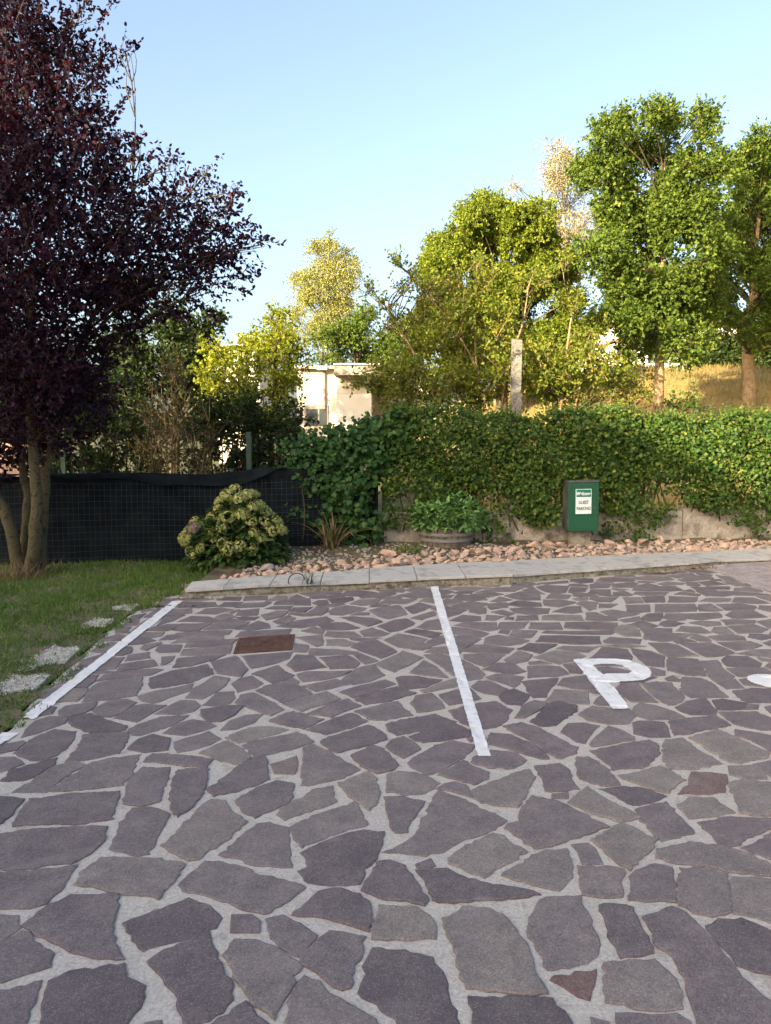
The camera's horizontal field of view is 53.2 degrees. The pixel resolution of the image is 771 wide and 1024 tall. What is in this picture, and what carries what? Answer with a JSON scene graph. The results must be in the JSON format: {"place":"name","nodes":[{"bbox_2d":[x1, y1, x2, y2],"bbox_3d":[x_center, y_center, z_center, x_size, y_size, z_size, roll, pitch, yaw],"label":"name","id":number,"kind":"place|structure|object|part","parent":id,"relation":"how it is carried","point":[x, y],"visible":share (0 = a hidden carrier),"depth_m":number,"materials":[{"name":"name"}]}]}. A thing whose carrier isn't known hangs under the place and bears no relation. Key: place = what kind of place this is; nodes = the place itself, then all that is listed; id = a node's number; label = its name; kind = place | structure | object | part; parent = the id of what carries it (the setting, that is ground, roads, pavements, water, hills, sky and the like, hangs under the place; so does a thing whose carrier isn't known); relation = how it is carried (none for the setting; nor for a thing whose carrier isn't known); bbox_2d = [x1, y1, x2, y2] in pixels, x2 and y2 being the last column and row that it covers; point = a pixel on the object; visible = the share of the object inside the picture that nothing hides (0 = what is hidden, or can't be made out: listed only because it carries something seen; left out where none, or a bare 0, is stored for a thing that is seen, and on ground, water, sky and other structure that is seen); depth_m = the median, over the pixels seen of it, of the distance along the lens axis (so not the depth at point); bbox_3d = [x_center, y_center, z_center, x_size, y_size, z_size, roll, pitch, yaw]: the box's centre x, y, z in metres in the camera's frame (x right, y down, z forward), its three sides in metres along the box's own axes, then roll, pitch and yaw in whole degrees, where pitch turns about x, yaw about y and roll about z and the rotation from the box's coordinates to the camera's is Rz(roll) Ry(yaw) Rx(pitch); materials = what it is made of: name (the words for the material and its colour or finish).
{"place":"outdoors","nodes":[
{"label":"outdoors","id":0,"kind":"place"},
{"bbox_2d":[0,557,215,733],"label":"lawn","id":1,"kind":"structure","parent":0,"point":[70,662],"depth_m":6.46,"materials":[{"name":"plant"}]},
{"bbox_2d":[0,672,51,695],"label":"stepping slab","id":2,"kind":"structure","parent":1,"relation":"on","point":[34,682],"depth_m":4.95,"materials":[{"name":"grey stone"}]},
{"bbox_2d":[0,551,70,584],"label":"grass","id":3,"kind":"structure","parent":1,"relation":"on","point":[20,573],"depth_m":8.50,"materials":[{"name":"plant"}]},
{"bbox_2d":[18,642,80,670],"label":"stepping slab","id":4,"kind":"structure","parent":1,"relation":"on","point":[61,652],"depth_m":5.57,"materials":[{"name":"grey stone"}]},
{"bbox_2d":[78,617,113,628],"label":"stepping slab","id":5,"kind":"structure","parent":1,"relation":"on","point":[93,622],"depth_m":6.58,"materials":[{"name":"grey stone"}]},
{"bbox_2d":[108,603,138,613],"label":"stepping slab","id":6,"kind":"structure","parent":1,"relation":"on","point":[126,609],"depth_m":7.15,"materials":[{"name":"grey stone"}]},
{"bbox_2d":[0,0,286,575],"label":"purple plum tree","id":7,"kind":"object","parent":1,"relation":"on","point":[51,386],"visible":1,"depth_m":8.19,"materials":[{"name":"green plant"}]},
{"bbox_2d":[0,568,770,1023],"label":"paving","id":8,"kind":"structure","parent":0,"point":[332,816],"depth_m":3.25,"materials":[{"name":"grey stone"}]},
{"bbox_2d":[0,732,17,743],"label":"parking line","id":9,"kind":"object","parent":8,"relation":"on","point":[5,736],"visible":1,"depth_m":4.12,"materials":[{"name":"white paint"}]},
{"bbox_2d":[24,601,181,718],"bbox_3d":[-2.029,1.020,5.937,0.110,0.009,3.144,0,6,0],"label":"parking line","id":10,"kind":"object","parent":8,"relation":"on","point":[54,697],"visible":1,"depth_m":5.42,"materials":[{"name":"white paint"}]},
{"bbox_2d":[233,634,294,653],"bbox_3d":[-0.932,1.030,5.971,0.446,0.034,0.514,-1,6,-6],"label":"manhole cover","id":11,"kind":"object","parent":8,"relation":"on","point":[271,643],"visible":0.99,"depth_m":5.93,"materials":[{"name":"brown metal"}]},
{"bbox_2d":[123,566,726,608],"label":"leaf litter","id":12,"kind":"object","parent":8,"relation":"on","point":[153,605],"visible":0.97,"depth_m":7.91,"materials":[{"name":"plant"}]},
{"bbox_2d":[430,586,490,755],"bbox_3d":[0.504,1.010,6.046,0.090,0.009,4.410,0,6,0],"label":"parking line","id":13,"kind":"object","parent":8,"relation":"on","point":[480,742],"visible":1,"depth_m":5.03,"materials":[{"name":"white paint"}]},
{"bbox_2d":[182,548,770,596],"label":"kerb","id":14,"kind":"structure","parent":8,"relation":"on","point":[485,573],"depth_m":8.52,"materials":[{"name":"concrete"}]},
{"bbox_2d":[288,573,305,583],"bbox_3d":[-0.912,0.679,7.898,0.185,0.113,0.012,-1,6,-13],"label":"irrigation hose","id":15,"kind":"object","parent":14,"relation":"on","point":[295,573],"visible":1,"depth_m":7.88,"materials":[{"name":"black rubber"}]},
{"bbox_2d":[302,570,315,584],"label":"grass tuft","id":16,"kind":"object","parent":14,"relation":"on","point":[308,578],"visible":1,"depth_m":7.90,"materials":[{"name":"green plant"}]},
{"bbox_2d":[573,658,650,708],"bbox_3d":[1.576,1.108,5.038,0.480,0.009,1.040,0,6,0],"label":"letter marking","id":17,"kind":"object","parent":8,"relation":"on","point":[607,691],"visible":1,"depth_m":5.15,"materials":[{"name":"white paint"}]},
{"bbox_2d":[747,674,770,686],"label":"round marking","id":18,"kind":"object","parent":8,"relation":"on","point":[763,679],"visible":1,"depth_m":5.06,"materials":[{"name":"white paint"}]},
{"bbox_2d":[0,0,770,437],"label":"sky","id":19,"kind":"structure","parent":0,"point":[364,120],"materials":[{"name":"blue"}]},
{"bbox_2d":[3,367,770,731],"bbox_3d":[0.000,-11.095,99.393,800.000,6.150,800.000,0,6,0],"label":"terrain","id":20,"kind":"structure","parent":0,"point":[717,401],"depth_m":20.49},
{"bbox_2d":[0,443,45,473],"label":"garden wall","id":21,"kind":"structure","parent":20,"relation":"on","point":[15,471],"depth_m":13.49,"materials":[{"name":"pink paint"}]},
{"bbox_2d":[25,371,127,473],"bbox_3d":[-4.952,-0.789,11.998,1.796,2.703,1.386,0,6,0],"label":"shrub","id":22,"kind":"object","parent":20,"relation":"on","point":[70,463],"visible":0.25,"depth_m":11.81,"materials":[{"name":"green plant"}]},
{"bbox_2d":[63,338,152,469],"bbox_3d":[-9.551,-3.647,27.145,5.320,5.489,3.402,5,7,42],"label":"garden tree","id":23,"kind":"object","parent":20,"relation":"on","point":[102,436],"visible":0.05,"depth_m":26.78,"materials":[{"name":"green plant"}]},
{"bbox_2d":[76,366,167,472],"bbox_3d":[-4.103,-0.901,12.222,1.776,2.837,1.265,0,6,0],"label":"shrub","id":24,"kind":"object","parent":20,"relation":"on","point":[137,430],"visible":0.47,"depth_m":12.07,"materials":[{"name":"green plant"}]},
{"bbox_2d":[61,275,232,473],"bbox_3d":[-5.442,-2.603,16.835,4.535,5.269,3.271,0,6,0],"label":"evergreen tree","id":25,"kind":"object","parent":20,"relation":"on","point":[174,335],"visible":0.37,"depth_m":15.94,"materials":[{"name":"green plant"}]},
{"bbox_2d":[9,432,323,476],"bbox_3d":[-3.965,-0.305,11.021,7.330,1.673,0.062,0,6,0],"label":"fence","id":26,"kind":"object","parent":20,"relation":"on","point":[248,454],"visible":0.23,"depth_m":10.95,"materials":[{"name":"metal"}]},
{"bbox_2d":[118,344,230,473],"bbox_3d":[-3.201,-0.965,11.553,1.704,3.092,1.187,0,6,0],"label":"dry shrub","id":27,"kind":"object","parent":20,"relation":"on","point":[168,420],"visible":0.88,"depth_m":11.47,"materials":[{"name":"brown plant"}]},
{"bbox_2d":[0,467,377,565],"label":"netting fence","id":28,"kind":"object","parent":20,"relation":"on","point":[142,516],"visible":0.59,"depth_m":9.56,"materials":[{"name":"fabric"}]},
{"bbox_2d":[275,401,425,547],"bbox_3d":[-0.456,-0.395,10.030,1.964,2.124,0.810,-1,6,-12],"label":"climbing vine","id":29,"kind":"object","parent":28,"relation":"attached to","point":[341,450],"visible":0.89,"depth_m":9.91,"materials":[{"name":"green plant"}]},
{"bbox_2d":[176,378,269,473],"bbox_3d":[-2.655,-0.815,12.252,1.665,2.663,1.402,0,6,0],"label":"shrub","id":30,"kind":"object","parent":20,"relation":"on","point":[222,411],"visible":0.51,"depth_m":12.07,"materials":[{"name":"green plant"}]},
{"bbox_2d":[217,334,283,462],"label":"distant house","id":31,"kind":"structure","parent":20,"relation":"on","point":[234,337],"depth_m":46.44,"materials":[{"name":"white paint"}]},
{"bbox_2d":[182,298,328,460],"bbox_3d":[-2.454,-1.830,14.477,2.756,4.365,2.355,0,6,0],"label":"tall shrub","id":32,"kind":"object","parent":20,"relation":"on","point":[287,378],"visible":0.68,"depth_m":14.02,"materials":[{"name":"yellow plant"}]},
{"bbox_2d":[224,392,319,470],"bbox_3d":[-1.892,-0.689,12.340,1.713,2.443,1.388,0,6,0],"label":"shrub","id":33,"kind":"object","parent":20,"relation":"on","point":[273,426],"visible":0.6,"depth_m":12.13,"materials":[{"name":"green plant"}]},
{"bbox_2d":[249,305,308,463],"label":"tree","id":34,"kind":"object","parent":20,"relation":"on","point":[260,323],"visible":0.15,"depth_m":23.18,"materials":[{"name":"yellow plant"}]},
{"bbox_2d":[282,226,366,364],"bbox_3d":[-3.055,-7.817,37.477,4.473,11.747,4.739,-1,6,-7],"label":"birch tree","id":35,"kind":"object","parent":20,"relation":"on","point":[325,276],"visible":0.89,"depth_m":36.42,"materials":[{"name":"yellow plant"}]},
{"bbox_2d":[294,363,428,436],"bbox_3d":[-0.555,-3.520,25.605,3.983,2.046,9.950,0,6,0],"label":"bungalow","id":36,"kind":"object","parent":20,"relation":"on","point":[327,400],"visible":0.47,"depth_m":21.73,"materials":[{"name":"beige paint"}]},
{"bbox_2d":[304,405,328,425],"bbox_3d":[-1.959,-2.743,21.824,0.679,0.579,0.065,0,6,0],"label":"window","id":37,"kind":"structure","parent":36,"relation":"in","point":[317,411],"depth_m":21.79,"materials":[{"name":"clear glass"}]},
{"bbox_2d":[304,296,431,370],"bbox_3d":[-0.618,-4.929,30.561,5.103,7.149,4.274,0,6,0],"label":"round tree","id":38,"kind":"object","parent":20,"relation":"on","point":[352,336],"visible":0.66,"depth_m":29.68,"materials":[{"name":"green plant"}]},
{"bbox_2d":[340,242,654,509],"bbox_3d":[2.005,-2.392,13.805,5.593,5.072,2.409,0,6,0],"label":"cherry plum tree","id":39,"kind":"object","parent":20,"relation":"on","point":[462,310],"visible":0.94,"depth_m":13.55,"materials":[{"name":"green plant"}]},
{"bbox_2d":[399,184,606,429],"bbox_3d":[3.279,-5.506,20.602,5.896,6.856,4.243,0,6,0],"label":"linden tree","id":40,"kind":"object","parent":20,"relation":"on","point":[501,226],"visible":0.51,"depth_m":19.32,"materials":[{"name":"green plant"}]},
{"bbox_2d":[507,339,522,508],"bbox_3d":[2.199,-1.369,13.125,0.226,3.117,0.185,0,6,0],"label":"concrete post","id":41,"kind":"object","parent":20,"relation":"on","point":[516,374],"visible":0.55,"depth_m":12.97,"materials":[{"name":"concrete"}]},
{"bbox_2d":[501,135,598,284],"bbox_3d":[7.367,-10.885,33.099,5.372,10.681,4.008,0,6,0],"label":"birch tree","id":42,"kind":"object","parent":20,"relation":"on","point":[555,178],"visible":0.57,"depth_m":32.24,"materials":[{"name":"beige plant"}]},
{"bbox_2d":[545,369,607,455],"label":"bush","id":43,"kind":"object","parent":20,"relation":"on","point":[581,397],"visible":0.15,"depth_m":16.77,"materials":[{"name":"green plant"}]},
{"bbox_2d":[384,506,770,542],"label":"wall","id":44,"kind":"structure","parent":20,"relation":"on","point":[695,523],"depth_m":10.58,"materials":[{"name":"concrete"}]},
{"bbox_2d":[382,418,770,540],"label":"wire fence","id":45,"kind":"object","parent":44,"relation":"on","point":[383,502],"visible":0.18,"depth_m":10.44,"materials":[{"name":"metal"}]},
{"bbox_2d":[438,362,770,509],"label":"grass","id":46,"kind":"structure","parent":20,"relation":"on","point":[693,374],"depth_m":21.09,"materials":[{"name":"plant"}]},
{"bbox_2d":[598,339,634,365],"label":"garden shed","id":47,"kind":"structure","parent":20,"relation":"on","point":[605,343],"depth_m":32.82,"materials":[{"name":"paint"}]},
{"bbox_2d":[614,362,665,410],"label":"bush","id":48,"kind":"object","parent":20,"relation":"on","point":[647,375],"visible":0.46,"depth_m":17.16,"materials":[{"name":"green plant"}]},
{"bbox_2d":[558,89,749,425],"bbox_3d":[5.428,-4.601,15.625,4.208,7.940,3.458,0,6,0],"label":"maple tree","id":49,"kind":"object","parent":20,"relation":"on","point":[662,308],"visible":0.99,"depth_m":14.78,"materials":[{"name":"green plant"}]},
{"bbox_2d":[576,319,736,370],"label":"terrace house","id":50,"kind":"structure","parent":20,"relation":"on","point":[608,338],"depth_m":39.42,"materials":[{"name":"white paint"}]},
{"bbox_2d":[645,349,668,364],"bbox_3d":[13.922,-8.172,39.352,1.200,1.300,0.077,0,6,0],"label":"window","id":51,"kind":"structure","parent":50,"relation":"in","point":[646,356],"depth_m":39.37,"materials":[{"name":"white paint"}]},
{"bbox_2d":[655,379,709,481],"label":"bush","id":52,"kind":"object","parent":20,"relation":"on","point":[687,403],"visible":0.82,"depth_m":14.95,"materials":[{"name":"green plant"}]},
{"bbox_2d":[691,333,770,368],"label":"clipped hedge","id":53,"kind":"object","parent":20,"relation":"on","point":[725,351],"visible":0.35,"depth_m":28.11,"materials":[{"name":"green plant"}]},
{"bbox_2d":[709,116,770,404],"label":"maple tree","id":54,"kind":"object","parent":20,"relation":"on","point":[750,325],"visible":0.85,"depth_m":18.57,"materials":[{"name":"green plant"}]},
{"bbox_2d":[200,537,770,580],"bbox_3d":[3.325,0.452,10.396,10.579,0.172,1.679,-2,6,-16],"label":"gravel","id":55,"kind":"structure","parent":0,"point":[656,546],"depth_m":9.76,"materials":[{"name":"beige gravel"}]},
{"bbox_2d":[177,483,293,575],"bbox_3d":[-1.779,0.188,9.154,1.373,1.072,1.150,0,6,0],"label":"hydrangea bush","id":56,"kind":"object","parent":55,"relation":"on","point":[239,524],"visible":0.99,"depth_m":8.90,"materials":[{"name":"green plant"}]},
{"bbox_2d":[258,563,273,571],"bbox_3d":[-1.325,0.634,8.562,0.188,0.092,0.207,-6,11,22],"label":"rock","id":57,"kind":"object","parent":55,"relation":"on","point":[265,567],"visible":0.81,"depth_m":8.53,"materials":[{"name":"beige stone"}]},
{"bbox_2d":[262,571,270,575],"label":"rock","id":58,"kind":"object","parent":55,"relation":"on","point":[264,573],"visible":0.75,"depth_m":8.34,"materials":[{"name":"beige stone"}]},
{"bbox_2d":[322,563,330,568],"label":"rock","id":59,"kind":"object","parent":55,"relation":"on","point":[325,565],"visible":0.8,"depth_m":8.75,"materials":[{"name":"beige stone"}]},
{"bbox_2d":[324,567,332,571],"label":"rock","id":60,"kind":"object","parent":55,"relation":"on","point":[329,569],"visible":0.57,"depth_m":8.47,"materials":[{"name":"beige stone"}]},
{"bbox_2d":[290,506,390,550],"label":"iris clump","id":61,"kind":"object","parent":55,"relation":"on","point":[334,542],"visible":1,"depth_m":9.74,"materials":[{"name":"green plant"}]},
{"bbox_2d":[337,559,345,565],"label":"rock","id":62,"kind":"object","parent":55,"relation":"on","point":[340,562],"visible":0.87,"depth_m":8.98,"materials":[{"name":"beige stone"}]},
{"bbox_2d":[361,559,370,565],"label":"rock","id":63,"kind":"object","parent":55,"relation":"on","point":[364,562],"visible":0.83,"depth_m":9.03,"materials":[{"name":"beige stone"}]},
{"bbox_2d":[371,560,380,564],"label":"rock","id":64,"kind":"object","parent":55,"relation":"on","point":[375,562],"visible":0.83,"depth_m":9.03,"materials":[{"name":"beige stone"}]},
{"bbox_2d":[373,564,386,567],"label":"rock","id":65,"kind":"object","parent":55,"relation":"on","point":[379,565],"visible":0.56,"depth_m":8.83,"materials":[{"name":"beige stone"}]},
{"bbox_2d":[379,549,396,556],"bbox_3d":[0.044,0.513,9.463,0.249,0.114,0.139,8,9,24],"label":"rock","id":66,"kind":"object","parent":55,"relation":"on","point":[388,553],"visible":0.91,"depth_m":9.40,"materials":[{"name":"beige stone"}]},
{"bbox_2d":[391,558,403,565],"bbox_3d":[0.150,0.600,8.970,0.176,0.119,0.202,8,-9,43],"label":"rock","id":67,"kind":"object","parent":55,"relation":"on","point":[397,562],"visible":0.8,"depth_m":8.90,"materials":[{"name":"beige stone"}]},
{"bbox_2d":[397,555,406,559],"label":"rock","id":68,"kind":"object","parent":55,"relation":"on","point":[402,557],"visible":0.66,"depth_m":9.32,"materials":[{"name":"beige stone"}]},
{"bbox_2d":[386,541,427,553],"bbox_3d":[0.273,0.427,9.686,0.538,0.158,0.737,0,6,0],"label":"weed patch","id":69,"kind":"object","parent":55,"relation":"on","point":[413,549],"visible":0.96,"depth_m":9.71,"materials":[{"name":"green plant"}]},
{"bbox_2d":[420,550,428,555],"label":"rock","id":70,"kind":"object","parent":55,"relation":"on","point":[424,552],"visible":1,"depth_m":9.55,"materials":[{"name":"beige stone"}]},
{"bbox_2d":[433,552,441,556],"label":"rock","id":71,"kind":"object","parent":55,"relation":"on","point":[436,554],"visible":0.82,"depth_m":9.45,"materials":[{"name":"beige stone"}]},
{"bbox_2d":[435,556,446,561],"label":"rock","id":72,"kind":"object","parent":55,"relation":"on","point":[440,558],"visible":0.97,"depth_m":9.26,"materials":[{"name":"beige stone"}]},
{"bbox_2d":[418,528,473,547],"bbox_3d":[0.800,0.312,10.218,0.751,0.246,0.751,0,6,0],"label":"barrel planter","id":73,"kind":"object","parent":55,"relation":"on","point":[438,538],"visible":0.77,"depth_m":9.90,"materials":[{"name":"wood"}]},
{"bbox_2d":[404,490,492,535],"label":"sage plant","id":74,"kind":"object","parent":73,"relation":"in","point":[467,513],"visible":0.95,"depth_m":9.90,"materials":[{"name":"green plant"}]},
{"bbox_2d":[460,552,468,557],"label":"rock","id":75,"kind":"object","parent":55,"relation":"on","point":[463,554],"visible":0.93,"depth_m":9.52,"materials":[{"name":"beige stone"}]},
{"bbox_2d":[474,548,484,555],"bbox_3d":[1.183,0.508,9.658,0.138,0.103,0.184,0,6,-4],"label":"rock","id":76,"kind":"object","parent":55,"relation":"on","point":[479,551],"visible":0.89,"depth_m":9.61,"materials":[{"name":"beige stone"}]},
{"bbox_2d":[477,554,487,558],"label":"rock","id":77,"kind":"object","parent":55,"relation":"on","point":[484,556],"visible":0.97,"depth_m":9.46,"materials":[{"name":"beige stone"}]},
{"bbox_2d":[490,556,503,560],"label":"rock","id":78,"kind":"object","parent":55,"relation":"on","point":[495,558],"visible":0.58,"depth_m":9.26,"materials":[{"name":"beige stone"}]},
{"bbox_2d":[493,547,500,552],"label":"rock","id":79,"kind":"object","parent":55,"relation":"on","point":[496,549],"visible":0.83,"depth_m":9.71,"materials":[{"name":"beige stone"}]},
{"bbox_2d":[516,549,525,554],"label":"rock","id":80,"kind":"object","parent":55,"relation":"on","point":[520,552],"visible":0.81,"depth_m":9.70,"materials":[{"name":"beige stone"}]},
{"bbox_2d":[526,541,539,547],"bbox_3d":[1.925,0.430,10.051,0.134,0.110,0.151,-4,7,-36],"label":"rock","id":81,"kind":"object","parent":55,"relation":"on","point":[534,544],"visible":0.97,"depth_m":10.02,"materials":[{"name":"beige stone"}]},
{"bbox_2d":[542,540,555,545],"bbox_3d":[2.136,0.423,10.077,0.198,0.089,0.136,13,-13,23],"label":"rock","id":82,"kind":"object","parent":55,"relation":"on","point":[546,543],"visible":0.77,"depth_m":10.03,"materials":[{"name":"beige stone"}]},
{"bbox_2d":[546,545,556,549],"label":"rock","id":83,"kind":"object","parent":55,"relation":"on","point":[549,547],"visible":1,"depth_m":9.92,"materials":[{"name":"beige stone"}]},
{"bbox_2d":[555,548,564,553],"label":"rock","id":84,"kind":"object","parent":55,"relation":"on","point":[559,550],"visible":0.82,"depth_m":9.76,"materials":[{"name":"beige stone"}]},
{"bbox_2d":[556,542,567,548],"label":"rock","id":85,"kind":"object","parent":55,"relation":"on","point":[560,544],"visible":0.79,"depth_m":9.98,"materials":[{"name":"beige stone"}]},
{"bbox_2d":[557,552,567,557],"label":"rock","id":86,"kind":"object","parent":55,"relation":"on","point":[563,555],"visible":0.72,"depth_m":9.51,"materials":[{"name":"beige stone"}]},
{"bbox_2d":[376,395,770,543],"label":"ivy hedge","id":87,"kind":"object","parent":55,"relation":"on","point":[746,453],"visible":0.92,"depth_m":10.29,"materials":[{"name":"green plant"}]},
{"bbox_2d":[562,479,599,545],"bbox_3d":[2.578,0.021,10.190,0.421,0.898,0.289,-1,6,-4],"label":"meter cabinet","id":88,"kind":"object","parent":55,"relation":"on","point":[580,509],"visible":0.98,"depth_m":10.06,"materials":[{"name":"green metal"}]},
{"bbox_3d":[2.591,-0.065,10.055,0.406,0.640,0.035,-1,6,-4],"label":"door","id":89,"kind":"part","parent":88,"relation":"part of","materials":[{"name":"green paint"}]},
{"bbox_2d":[602,551,611,554],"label":"rock","id":90,"kind":"object","parent":55,"relation":"on","point":[606,553],"visible":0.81,"depth_m":9.80,"materials":[{"name":"beige stone"}]},
{"bbox_2d":[603,539,614,546],"bbox_3d":[2.964,0.413,10.197,0.157,0.103,0.130,0,6,0],"label":"rock","id":91,"kind":"object","parent":55,"relation":"on","point":[608,542],"visible":0.97,"depth_m":10.15,"materials":[{"name":"beige stone"}]},
{"bbox_2d":[637,539,647,543],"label":"rock","id":92,"kind":"object","parent":55,"relation":"on","point":[641,541],"visible":0.97,"depth_m":10.32,"materials":[{"name":"beige stone"}]},
{"bbox_2d":[656,535,664,541],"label":"rock","id":93,"kind":"object","parent":55,"relation":"on","point":[661,538],"visible":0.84,"depth_m":10.46,"materials":[{"name":"beige stone"}]},
{"bbox_2d":[672,546,681,551],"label":"rock","id":94,"kind":"object","parent":55,"relation":"on","point":[676,548],"visible":0.89,"depth_m":10.03,"materials":[{"name":"beige stone"}]},
{"bbox_2d":[685,545,702,551],"bbox_3d":[4.051,0.496,10.086,0.216,0.116,0.106,6,3,4],"label":"rock","id":95,"kind":"object","parent":55,"relation":"on","point":[693,548],"visible":0.7,"depth_m":10.06,"materials":[{"name":"beige stone"}]},
{"bbox_2d":[702,547,714,550],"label":"rock","id":96,"kind":"object","parent":55,"relation":"on","point":[705,549],"visible":0.52,"depth_m":10.07,"materials":[{"name":"beige stone"}]},
{"bbox_2d":[719,542,728,547],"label":"rock","id":97,"kind":"object","parent":55,"relation":"on","point":[723,544],"visible":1,"depth_m":10.30,"materials":[{"name":"beige stone"}]},
{"bbox_2d":[729,544,737,549],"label":"rock","id":98,"kind":"object","parent":55,"relation":"on","point":[734,547],"visible":0.76,"depth_m":10.20,"materials":[{"name":"beige stone"}]},
{"bbox_2d":[706,561,770,592],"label":"lane","id":99,"kind":"structure","parent":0,"point":[757,574],"depth_m":9.05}
]}

